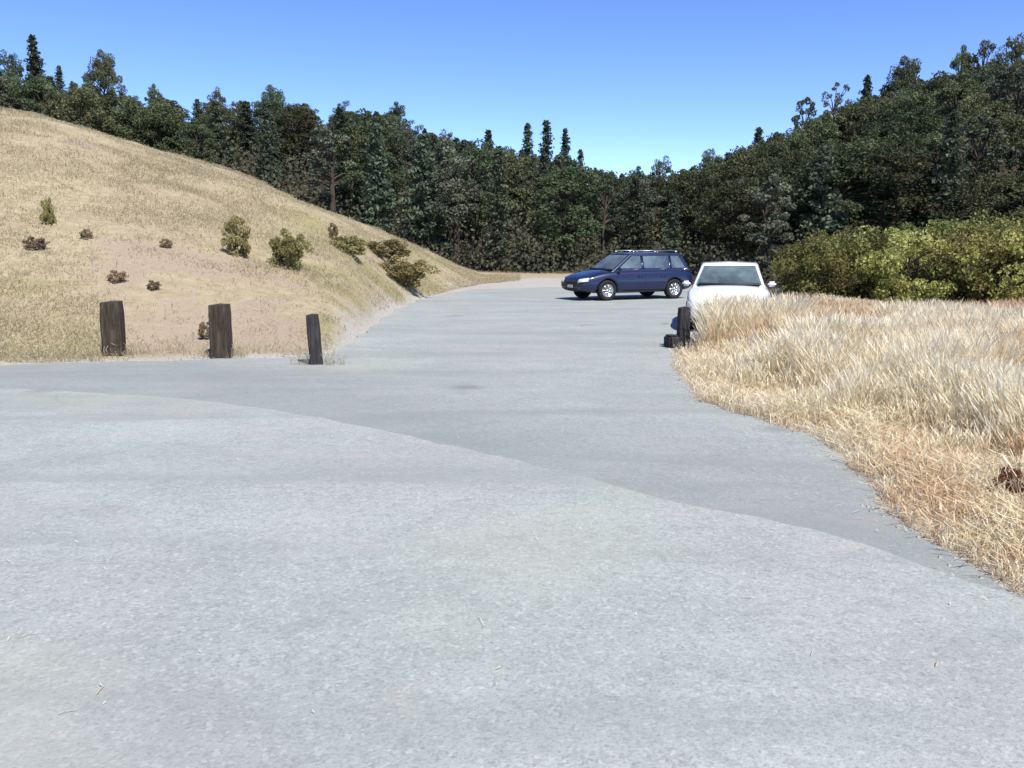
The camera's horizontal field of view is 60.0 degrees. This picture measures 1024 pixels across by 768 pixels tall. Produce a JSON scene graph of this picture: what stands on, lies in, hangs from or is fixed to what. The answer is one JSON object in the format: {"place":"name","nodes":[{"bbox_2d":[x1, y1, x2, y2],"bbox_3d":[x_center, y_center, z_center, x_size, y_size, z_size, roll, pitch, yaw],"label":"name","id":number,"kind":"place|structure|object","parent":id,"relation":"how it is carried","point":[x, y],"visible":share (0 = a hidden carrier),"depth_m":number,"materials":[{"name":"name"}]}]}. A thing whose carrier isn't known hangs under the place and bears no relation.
{"place":"outdoors","nodes":[
{"label":"outdoors","id":0,"kind":"place"},
{"bbox_2d":[0,388,1023,767],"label":"road","id":1,"kind":"structure","parent":0,"point":[238,632],"depth_m":4.17,"materials":[{"name":"asphalt"}]},
{"bbox_2d":[0,110,1023,596],"bbox_3d":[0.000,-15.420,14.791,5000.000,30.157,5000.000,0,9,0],"label":"ground","id":2,"kind":"structure","parent":0,"point":[162,298],"depth_m":19.29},
{"bbox_2d":[0,49,24,87],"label":"evergreen tree","id":3,"kind":"object","parent":2,"relation":"on","point":[11,67],"visible":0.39,"depth_m":152.13,"materials":[{"name":"green plant"}]},
{"bbox_2d":[0,75,29,111],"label":"gum tree","id":4,"kind":"object","parent":2,"relation":"on","point":[3,82],"visible":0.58,"depth_m":91.20,"materials":[{"name":"green plant"}]},
{"bbox_2d":[22,34,45,80],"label":"conifer tree","id":5,"kind":"object","parent":2,"relation":"on","point":[35,63],"visible":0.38,"depth_m":152.64,"materials":[{"name":"green plant"}]},
{"bbox_2d":[1,76,78,121],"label":"evergreen tree","id":6,"kind":"object","parent":2,"relation":"on","point":[33,101],"visible":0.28,"depth_m":92.02,"materials":[{"name":"green plant"}]},
{"bbox_2d":[39,196,56,224],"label":"scrub bush","id":7,"kind":"object","parent":2,"relation":"on","point":[47,215],"visible":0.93,"depth_m":19.83,"materials":[{"name":"green plant"}]},
{"bbox_2d":[31,87,124,135],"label":"evergreen tree","id":8,"kind":"object","parent":2,"relation":"on","point":[91,111],"visible":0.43,"depth_m":86.28,"materials":[{"name":"green plant"}]},
{"bbox_2d":[81,49,127,97],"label":"evergreen tree","id":9,"kind":"object","parent":2,"relation":"on","point":[102,71],"visible":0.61,"depth_m":151.24,"materials":[{"name":"green plant"}]},
{"bbox_2d":[91,90,133,138],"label":"evergreen tree","id":10,"kind":"object","parent":2,"relation":"on","point":[109,101],"visible":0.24,"depth_m":98.78,"materials":[{"name":"green plant"}]},
{"bbox_2d":[100,301,125,355],"bbox_3d":[-6.279,-0.708,13.985,0.307,1.210,0.286,-1,9,-7],"label":"timber post","id":11,"kind":"object","parent":2,"relation":"on","point":[112,323],"visible":0.73,"depth_m":13.83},
{"bbox_2d":[85,97,180,148],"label":"evergreen tree","id":12,"kind":"object","parent":2,"relation":"on","point":[116,110],"visible":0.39,"depth_m":92.40,"materials":[{"name":"green plant"}]},
{"bbox_2d":[131,96,192,155],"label":"evergreen tree","id":13,"kind":"object","parent":2,"relation":"on","point":[159,106],"visible":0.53,"depth_m":91.82,"materials":[{"name":"green plant"}]},
{"bbox_2d":[172,119,221,164],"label":"evergreen tree","id":14,"kind":"object","parent":2,"relation":"on","point":[196,129],"visible":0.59,"depth_m":88.32,"materials":[{"name":"green plant"}]},
{"bbox_2d":[203,100,234,163],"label":"conifer tree","id":15,"kind":"object","parent":2,"relation":"on","point":[216,118],"visible":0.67,"depth_m":100.89,"materials":[{"name":"green plant"}]},
{"bbox_2d":[197,103,243,142],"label":"evergreen tree","id":16,"kind":"object","parent":2,"relation":"on","point":[230,117],"visible":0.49,"depth_m":111.37,"materials":[{"name":"green plant"}]},
{"bbox_2d":[208,303,233,358],"bbox_3d":[-4.587,-0.665,13.991,0.282,1.210,0.277,1,9,6],"label":"timber post","id":17,"kind":"object","parent":2,"relation":"on","point":[220,331],"visible":0.7,"depth_m":13.85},
{"bbox_2d":[220,214,251,257],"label":"scrub bush","id":18,"kind":"object","parent":2,"relation":"on","point":[235,238],"visible":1,"depth_m":20.42,"materials":[{"name":"green plant"}]},
{"bbox_2d":[235,101,261,152],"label":"conifer tree","id":19,"kind":"object","parent":2,"relation":"on","point":[245,111],"visible":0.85,"depth_m":111.90,"materials":[{"name":"green plant"}]},
{"bbox_2d":[0,107,520,364],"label":"hill grass","id":20,"kind":"structure","parent":2,"relation":"on","point":[62,352],"depth_m":22.80,"materials":[{"name":"plant"}]},
{"bbox_2d":[256,108,281,184],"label":"conifer tree","id":21,"kind":"object","parent":2,"relation":"on","point":[266,150],"visible":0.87,"depth_m":91.32,"materials":[{"name":"green plant"}]},
{"bbox_2d":[251,84,286,123],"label":"evergreen tree","id":22,"kind":"object","parent":2,"relation":"on","point":[272,95],"visible":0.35,"depth_m":150.90,"materials":[{"name":"green plant"}]},
{"bbox_2d":[253,101,289,169],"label":"conifer tree","id":23,"kind":"object","parent":2,"relation":"on","point":[266,104],"visible":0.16,"depth_m":96.40,"materials":[{"name":"green plant"}]},
{"bbox_2d":[268,228,313,270],"bbox_3d":[-5.268,-2.881,20.793,1.056,1.565,0.858,4,10,25],"label":"scrub bush","id":24,"kind":"object","parent":2,"relation":"on","point":[293,248],"visible":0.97,"depth_m":20.61,"materials":[{"name":"green plant"}]},
{"bbox_2d":[272,103,322,165],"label":"evergreen tree","id":25,"kind":"object","parent":2,"relation":"on","point":[294,134],"visible":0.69,"depth_m":101.07,"materials":[{"name":"green plant"}]},
{"bbox_2d":[306,314,322,364],"bbox_3d":[-2.917,-0.482,13.182,0.246,1.130,0.208,-2,9,-11],"label":"timber post","id":26,"kind":"object","parent":2,"relation":"on","point":[314,337],"visible":0.66,"depth_m":13.07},
{"bbox_2d":[301,124,357,213],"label":"gum tree","id":27,"kind":"object","parent":2,"relation":"on","point":[326,139],"visible":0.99,"depth_m":76.56,"materials":[{"name":"green plant"}]},
{"bbox_2d":[328,114,359,205],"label":"conifer tree","id":28,"kind":"object","parent":2,"relation":"on","point":[343,120],"visible":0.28,"depth_m":83.62,"materials":[{"name":"green plant"}]},
{"bbox_2d":[326,235,366,255],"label":"scrub bush","id":29,"kind":"object","parent":2,"relation":"on","point":[357,245],"visible":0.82,"depth_m":25.60,"materials":[{"name":"green plant"}]},
{"bbox_2d":[333,108,408,204],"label":"evergreen tree","id":30,"kind":"object","parent":2,"relation":"on","point":[398,182],"visible":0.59,"depth_m":78.10,"materials":[{"name":"green plant"}]},
{"bbox_2d":[353,122,398,231],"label":"conifer tree","id":31,"kind":"object","parent":2,"relation":"on","point":[379,184],"visible":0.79,"depth_m":64.45,"materials":[{"name":"green plant"}]},
{"bbox_2d":[364,238,410,261],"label":"scrub bush","id":32,"kind":"object","parent":2,"relation":"on","point":[393,246],"visible":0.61,"depth_m":30.47,"materials":[{"name":"green plant"}]},
{"bbox_2d":[377,255,440,288],"bbox_3d":[-3.724,-3.417,29.299,2.307,1.694,1.874,5,10,28],"label":"scrub bush","id":33,"kind":"object","parent":2,"relation":"on","point":[407,271],"visible":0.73,"depth_m":28.86,"materials":[{"name":"green plant"}]},
{"bbox_2d":[394,133,452,246],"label":"conifer tree","id":34,"kind":"object","parent":2,"relation":"on","point":[416,211],"visible":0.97,"depth_m":63.75,"materials":[{"name":"green plant"}]},
{"bbox_2d":[411,139,462,240],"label":"gum tree","id":35,"kind":"object","parent":2,"relation":"on","point":[445,145],"visible":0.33,"depth_m":71.46,"materials":[{"name":"green plant"}]},
{"bbox_2d":[430,155,488,260],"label":"gum tree","id":36,"kind":"object","parent":2,"relation":"on","point":[456,189],"visible":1,"depth_m":63.08,"materials":[{"name":"green plant"}]},
{"bbox_2d":[443,138,509,244],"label":"evergreen tree","id":37,"kind":"object","parent":2,"relation":"on","point":[475,152],"visible":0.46,"depth_m":69.73,"materials":[{"name":"green plant"}]},
{"bbox_2d":[481,146,516,270],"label":"conifer tree","id":38,"kind":"object","parent":2,"relation":"on","point":[499,219],"visible":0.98,"depth_m":58.16,"materials":[{"name":"green plant"}]},
{"bbox_2d":[474,146,534,220],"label":"evergreen tree","id":39,"kind":"object","parent":2,"relation":"on","point":[518,192],"visible":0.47,"depth_m":76.51,"materials":[{"name":"green plant"}]},
{"bbox_2d":[0,287,1023,599],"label":"parking lot","id":40,"kind":"structure","parent":2,"relation":"on","point":[468,367],"depth_m":10.37,"materials":[{"name":"asphalt"}]},
{"bbox_2d":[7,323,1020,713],"bbox_3d":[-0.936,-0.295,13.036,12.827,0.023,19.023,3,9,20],"label":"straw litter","id":41,"kind":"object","parent":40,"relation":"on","point":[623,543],"visible":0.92,"depth_m":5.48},
{"bbox_2d":[561,250,692,300],"bbox_3d":[3.791,-3.618,29.289,4.272,1.580,1.990,-4,10,-25],"label":"parked car","id":42,"kind":"object","parent":40,"relation":"on","point":[608,277],"visible":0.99,"depth_m":28.66,"materials":[{"name":"blue paint"}]},
{"bbox_2d":[682,261,775,328],"bbox_3d":[4.838,-2.022,19.816,1.950,1.420,4.522,2,9,14],"label":"parked car","id":43,"kind":"object","parent":40,"relation":"on","point":[728,277],"visible":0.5,"depth_m":19.00,"materials":[{"name":"white paint"}]},
{"bbox_2d":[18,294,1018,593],"bbox_3d":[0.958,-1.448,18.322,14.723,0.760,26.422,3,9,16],"label":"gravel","id":44,"kind":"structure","parent":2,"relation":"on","point":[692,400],"depth_m":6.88,"materials":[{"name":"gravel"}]},
{"bbox_2d":[21,103,1023,286],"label":"undergrowth","id":45,"kind":"object","parent":2,"relation":"on","point":[693,252],"visible":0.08,"depth_m":69.75,"materials":[{"name":"green plant"}]},
{"bbox_2d":[507,154,539,228],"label":"gum tree","id":46,"kind":"object","parent":2,"relation":"on","point":[530,167],"visible":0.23,"depth_m":81.01,"materials":[{"name":"green plant"}]},
{"bbox_2d":[521,122,534,155],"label":"conifer tree","id":47,"kind":"object","parent":2,"relation":"on","point":[527,150],"visible":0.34,"depth_m":145.32,"materials":[{"name":"green plant"}]},
{"bbox_2d":[527,152,550,225],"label":"conifer tree","id":48,"kind":"object","parent":2,"relation":"on","point":[543,165],"visible":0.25,"depth_m":77.62,"materials":[{"name":"green plant"}]},
{"bbox_2d":[538,120,554,162],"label":"conifer tree","id":49,"kind":"object","parent":2,"relation":"on","point":[545,145],"visible":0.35,"depth_m":144.86,"materials":[{"name":"green plant"}]},
{"bbox_2d":[542,153,573,243],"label":"conifer tree","id":50,"kind":"object","parent":2,"relation":"on","point":[559,158],"visible":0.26,"depth_m":71.40,"materials":[{"name":"green plant"}]},
{"bbox_2d":[523,158,610,269],"bbox_3d":[3.089,-10.833,57.812,5.922,7.649,6.008,-7,11,-38],"label":"evergreen tree","id":51,"kind":"object","parent":2,"relation":"on","point":[548,225],"visible":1,"depth_m":57.01,"materials":[{"name":"green plant"}]},
{"bbox_2d":[583,176,625,256],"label":"gum tree","id":52,"kind":"object","parent":2,"relation":"on","point":[602,204],"visible":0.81,"depth_m":59.75,"materials":[{"name":"green plant"}]},
{"bbox_2d":[581,170,631,242],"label":"evergreen tree","id":53,"kind":"object","parent":2,"relation":"on","point":[608,177],"visible":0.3,"depth_m":72.34,"materials":[{"name":"green plant"}]},
{"bbox_2d":[615,176,650,252],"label":"conifer tree","id":54,"kind":"object","parent":2,"relation":"on","point":[635,237],"visible":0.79,"depth_m":53.95,"materials":[{"name":"green plant"}]},
{"bbox_2d":[611,180,655,233],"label":"gum tree","id":55,"kind":"object","parent":2,"relation":"on","point":[625,190],"visible":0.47,"depth_m":68.56,"materials":[{"name":"green plant"}]},
{"bbox_2d":[625,178,665,224],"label":"gum tree","id":56,"kind":"object","parent":2,"relation":"on","point":[653,219],"visible":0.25,"depth_m":77.10,"materials":[{"name":"green plant"}]},
{"bbox_2d":[649,155,674,181],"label":"evergreen tree","id":57,"kind":"object","parent":2,"relation":"on","point":[657,169],"visible":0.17,"depth_m":135.89,"materials":[{"name":"green plant"}]},
{"bbox_2d":[661,192,684,258],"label":"conifer tree","id":58,"kind":"object","parent":2,"relation":"on","point":[673,233],"visible":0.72,"depth_m":51.98,"materials":[{"name":"green plant"}]},
{"bbox_2d":[644,173,706,231],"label":"evergreen tree","id":59,"kind":"object","parent":2,"relation":"on","point":[659,185],"visible":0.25,"depth_m":79.21,"materials":[{"name":"green plant"}]},
{"bbox_2d":[677,306,690,348],"bbox_3d":[2.969,-0.806,15.379,0.203,1.080,0.184,-1,9,-6],"label":"timber post","id":60,"kind":"object","parent":2,"relation":"on","point":[683,320],"visible":0.59,"depth_m":15.26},
{"bbox_2d":[658,163,724,246],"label":"evergreen tree","id":61,"kind":"object","parent":2,"relation":"on","point":[691,193],"visible":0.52,"depth_m":64.45,"materials":[{"name":"green plant"}]},
{"bbox_2d":[708,145,775,230],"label":"evergreen tree","id":62,"kind":"object","parent":2,"relation":"on","point":[730,171],"visible":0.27,"depth_m":60.20,"materials":[{"name":"green plant"}]},
{"bbox_2d":[688,177,799,261],"bbox_3d":[12.993,-8.741,49.918,6.216,5.716,5.704,3,9,16],"label":"evergreen tree","id":63,"kind":"object","parent":2,"relation":"on","point":[737,231],"visible":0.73,"depth_m":49.30,"materials":[{"name":"green plant"}]},
{"bbox_2d":[714,141,790,203],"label":"evergreen tree","id":64,"kind":"object","parent":2,"relation":"on","point":[772,147],"visible":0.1,"depth_m":64.82,"materials":[{"name":"green plant"}]},
{"bbox_2d":[737,173,796,283],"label":"gum tree","id":65,"kind":"object","parent":2,"relation":"on","point":[762,240],"visible":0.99,"depth_m":46.73,"materials":[{"name":"green plant"}]},
{"bbox_2d":[752,151,801,243],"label":"evergreen tree","id":66,"kind":"object","parent":2,"relation":"on","point":[776,164],"visible":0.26,"depth_m":58.02,"materials":[{"name":"green plant"}]},
{"bbox_2d":[791,97,817,132],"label":"gum tree","id":67,"kind":"object","parent":2,"relation":"on","point":[796,118],"visible":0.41,"depth_m":115.76,"materials":[{"name":"green plant"}]},
{"bbox_2d":[762,146,854,224],"bbox_3d":[19.453,-12.250,57.846,5.946,6.401,6.479,-1,9,-3],"label":"evergreen tree","id":68,"kind":"object","parent":2,"relation":"on","point":[809,151],"visible":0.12,"depth_m":57.51,"materials":[{"name":"green plant"}]},
{"bbox_2d":[782,114,842,182],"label":"evergreen tree","id":69,"kind":"object","parent":2,"relation":"on","point":[822,130],"visible":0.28,"depth_m":67.29,"materials":[{"name":"green plant"}]},
{"bbox_2d":[770,228,868,300],"bbox_3d":[10.062,-3.713,29.640,3.355,2.977,3.591,6,11,33],"label":"shrub","id":70,"kind":"object","parent":2,"relation":"on","point":[816,277],"visible":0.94,"depth_m":29.06,"materials":[{"name":"green plant"}]},
{"bbox_2d":[794,143,854,243],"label":"conifer tree","id":71,"kind":"object","parent":2,"relation":"on","point":[819,220],"visible":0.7,"depth_m":48.19,"materials":[{"name":"green plant"}]},
{"bbox_2d":[784,234,865,293],"bbox_3d":[12.139,-4.221,33.987,3.459,3.041,3.759,3,10,21],"label":"shrub","id":72,"kind":"object","parent":2,"relation":"on","point":[833,241],"visible":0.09,"depth_m":33.81,"materials":[{"name":"green plant"}]},
{"bbox_2d":[821,82,851,116],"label":"gum tree","id":73,"kind":"object","parent":2,"relation":"on","point":[837,102],"visible":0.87,"depth_m":114.34,"materials":[{"name":"green plant"}]},
{"bbox_2d":[776,140,922,235],"bbox_3d":[19.006,-10.051,50.157,8.161,7.181,7.489,3,9,17],"label":"evergreen tree","id":74,"kind":"object","parent":2,"relation":"on","point":[847,164],"visible":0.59,"depth_m":48.78,"materials":[{"name":"green plant"}]},
{"bbox_2d":[818,96,893,175],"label":"evergreen tree","id":75,"kind":"object","parent":2,"relation":"on","point":[851,129],"visible":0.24,"depth_m":67.61,"materials":[{"name":"green plant"}]},
{"bbox_2d":[802,224,912,298],"bbox_3d":[12.223,-3.933,31.309,3.696,3.354,3.521,6,11,36],"label":"shrub","id":76,"kind":"object","parent":2,"relation":"on","point":[852,246],"visible":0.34,"depth_m":30.80,"materials":[{"name":"green plant"}]},
{"bbox_2d":[833,96,887,157],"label":"evergreen tree","id":77,"kind":"object","parent":2,"relation":"on","point":[858,118],"visible":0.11,"depth_m":69.61,"materials":[{"name":"green plant"}]},
{"bbox_2d":[845,129,892,230],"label":"evergreen tree","id":78,"kind":"object","parent":2,"relation":"on","point":[871,140],"visible":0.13,"depth_m":56.66,"materials":[{"name":"green plant"}]},
{"bbox_2d":[832,225,925,296],"bbox_3d":[13.911,-4.328,33.728,4.666,3.411,4.374,4,10,26],"label":"shrub","id":79,"kind":"object","parent":2,"relation":"on","point":[897,230],"visible":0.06,"depth_m":33.36,"materials":[{"name":"green plant"}]},
{"bbox_2d":[845,140,938,245],"bbox_3d":[21.100,-9.848,49.325,5.816,7.160,5.608,-8,12,-40],"label":"evergreen tree","id":80,"kind":"object","parent":2,"relation":"on","point":[901,166],"visible":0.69,"depth_m":47.90,"materials":[{"name":"green plant"}]},
{"bbox_2d":[850,98,945,173],"bbox_3d":[28.024,-16.818,64.348,7.820,7.585,7.176,-4,10,-25],"label":"evergreen tree","id":81,"kind":"object","parent":2,"relation":"on","point":[887,124],"visible":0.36,"depth_m":63.17,"materials":[{"name":"green plant"}]},
{"bbox_2d":[861,123,934,215],"bbox_3d":[23.282,-12.141,54.203,4.507,7.399,4.442,8,12,40],"label":"evergreen tree","id":82,"kind":"object","parent":2,"relation":"on","point":[900,140],"visible":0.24,"depth_m":53.59,"materials":[{"name":"green plant"}]},
{"bbox_2d":[878,55,921,96],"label":"evergreen tree","id":83,"kind":"object","parent":2,"relation":"on","point":[904,80],"visible":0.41,"depth_m":110.23,"materials":[{"name":"green plant"}]},
{"bbox_2d":[855,229,982,304],"bbox_3d":[13.355,-3.617,29.833,4.135,3.167,3.877,1,9,5],"label":"shrub","id":84,"kind":"object","parent":2,"relation":"on","point":[884,270],"visible":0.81,"depth_m":29.14,"materials":[{"name":"green plant"}]},
{"bbox_2d":[896,83,951,141],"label":"evergreen tree","id":85,"kind":"object","parent":2,"relation":"on","point":[921,97],"visible":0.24,"depth_m":69.41,"materials":[{"name":"green plant"}]},
{"bbox_2d":[901,70,956,157],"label":"evergreen tree","id":86,"kind":"object","parent":2,"relation":"on","point":[935,85],"visible":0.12,"depth_m":71.15,"materials":[{"name":"green plant"}]},
{"bbox_2d":[889,218,985,295],"bbox_3d":[16.292,-4.427,33.830,4.683,3.742,5.089,1,9,5],"label":"shrub","id":87,"kind":"object","parent":2,"relation":"on","point":[945,226],"visible":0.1,"depth_m":33.56,"materials":[{"name":"green plant"}]},
{"bbox_2d":[918,110,971,234],"bbox_3d":[23.119,-9.949,47.095,3.240,8.915,2.987,0,9,3],"label":"conifer tree","id":88,"kind":"object","parent":2,"relation":"on","point":[951,156],"visible":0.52,"depth_m":46.56,"materials":[{"name":"green plant"}]},
{"bbox_2d":[914,123,991,193],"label":"evergreen tree","id":89,"kind":"object","parent":2,"relation":"on","point":[935,140],"visible":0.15,"depth_m":55.42,"materials":[{"name":"green plant"}]},
{"bbox_2d":[914,71,995,149],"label":"evergreen tree","id":90,"kind":"object","parent":2,"relation":"on","point":[962,89],"visible":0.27,"depth_m":65.34,"materials":[{"name":"green plant"}]},
{"bbox_2d":[892,222,1022,302],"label":"shrub","id":91,"kind":"object","parent":2,"relation":"on","point":[964,291],"visible":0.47,"depth_m":29.83,"materials":[{"name":"green plant"}]},
{"bbox_2d":[942,44,974,75],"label":"evergreen tree","id":92,"kind":"object","parent":2,"relation":"on","point":[961,60],"visible":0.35,"depth_m":107.84,"materials":[{"name":"green plant"}]},
{"bbox_2d":[922,208,1023,299],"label":"shrub","id":93,"kind":"object","parent":2,"relation":"on","point":[980,215],"visible":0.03,"depth_m":33.20,"materials":[{"name":"green plant"}]},
{"bbox_2d":[924,172,1023,225],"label":"evergreen tree","id":94,"kind":"object","parent":2,"relation":"on","point":[974,203],"visible":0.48,"depth_m":46.03,"materials":[{"name":"green plant"}]},
{"bbox_2d":[932,93,1023,177],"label":"evergreen tree","id":95,"kind":"object","parent":2,"relation":"on","point":[990,109],"visible":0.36,"depth_m":60.42,"materials":[{"name":"green plant"}]},
{"bbox_2d":[938,216,1023,304],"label":"shrub","id":96,"kind":"object","parent":2,"relation":"on","point":[1012,240],"visible":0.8,"depth_m":28.78,"materials":[{"name":"green plant"}]},
{"bbox_2d":[961,40,1000,69],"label":"gum tree","id":97,"kind":"object","parent":2,"relation":"on","point":[975,59],"visible":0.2,"depth_m":106.72,"materials":[{"name":"green plant"}]},
{"bbox_2d":[953,113,1018,209],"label":"gum tree","id":98,"kind":"object","parent":2,"relation":"on","point":[995,128],"visible":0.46,"depth_m":52.52,"materials":[{"name":"green plant"}]},
{"bbox_2d":[978,66,1023,144],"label":"gum tree","id":99,"kind":"object","parent":2,"relation":"on","point":[1002,93],"visible":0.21,"depth_m":70.47,"materials":[{"name":"green plant"}]},
{"bbox_2d":[982,66,1023,178],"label":"gum tree","id":100,"kind":"object","parent":2,"relation":"on","point":[1014,74],"visible":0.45,"depth_m":61.89,"materials":[{"name":"green plant"}]},
{"bbox_2d":[987,465,1023,500],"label":"weed tuft","id":101,"kind":"object","parent":2,"relation":"on","point":[1003,478],"visible":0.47,"depth_m":5.96,"materials":[{"name":"brown plant"}]},
{"bbox_2d":[988,170,1023,220],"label":"evergreen tree","id":102,"kind":"object","parent":2,"relation":"on","point":[1000,200],"visible":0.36,"depth_m":44.81,"materials":[{"name":"green plant"}]},
{"bbox_2d":[991,32,1023,67],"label":"evergreen tree","id":103,"kind":"object","parent":2,"relation":"on","point":[1018,49],"visible":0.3,"depth_m":105.16,"materials":[{"name":"green plant"}]},
{"bbox_2d":[0,0,1023,184],"label":"sky","id":104,"kind":"structure","parent":0,"point":[631,83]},
{"bbox_2d":[665,289,1023,595],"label":"tall dry grass","id":105,"kind":"structure","parent":0,"point":[947,372],"depth_m":8.89,"materials":[{"name":"plant"}]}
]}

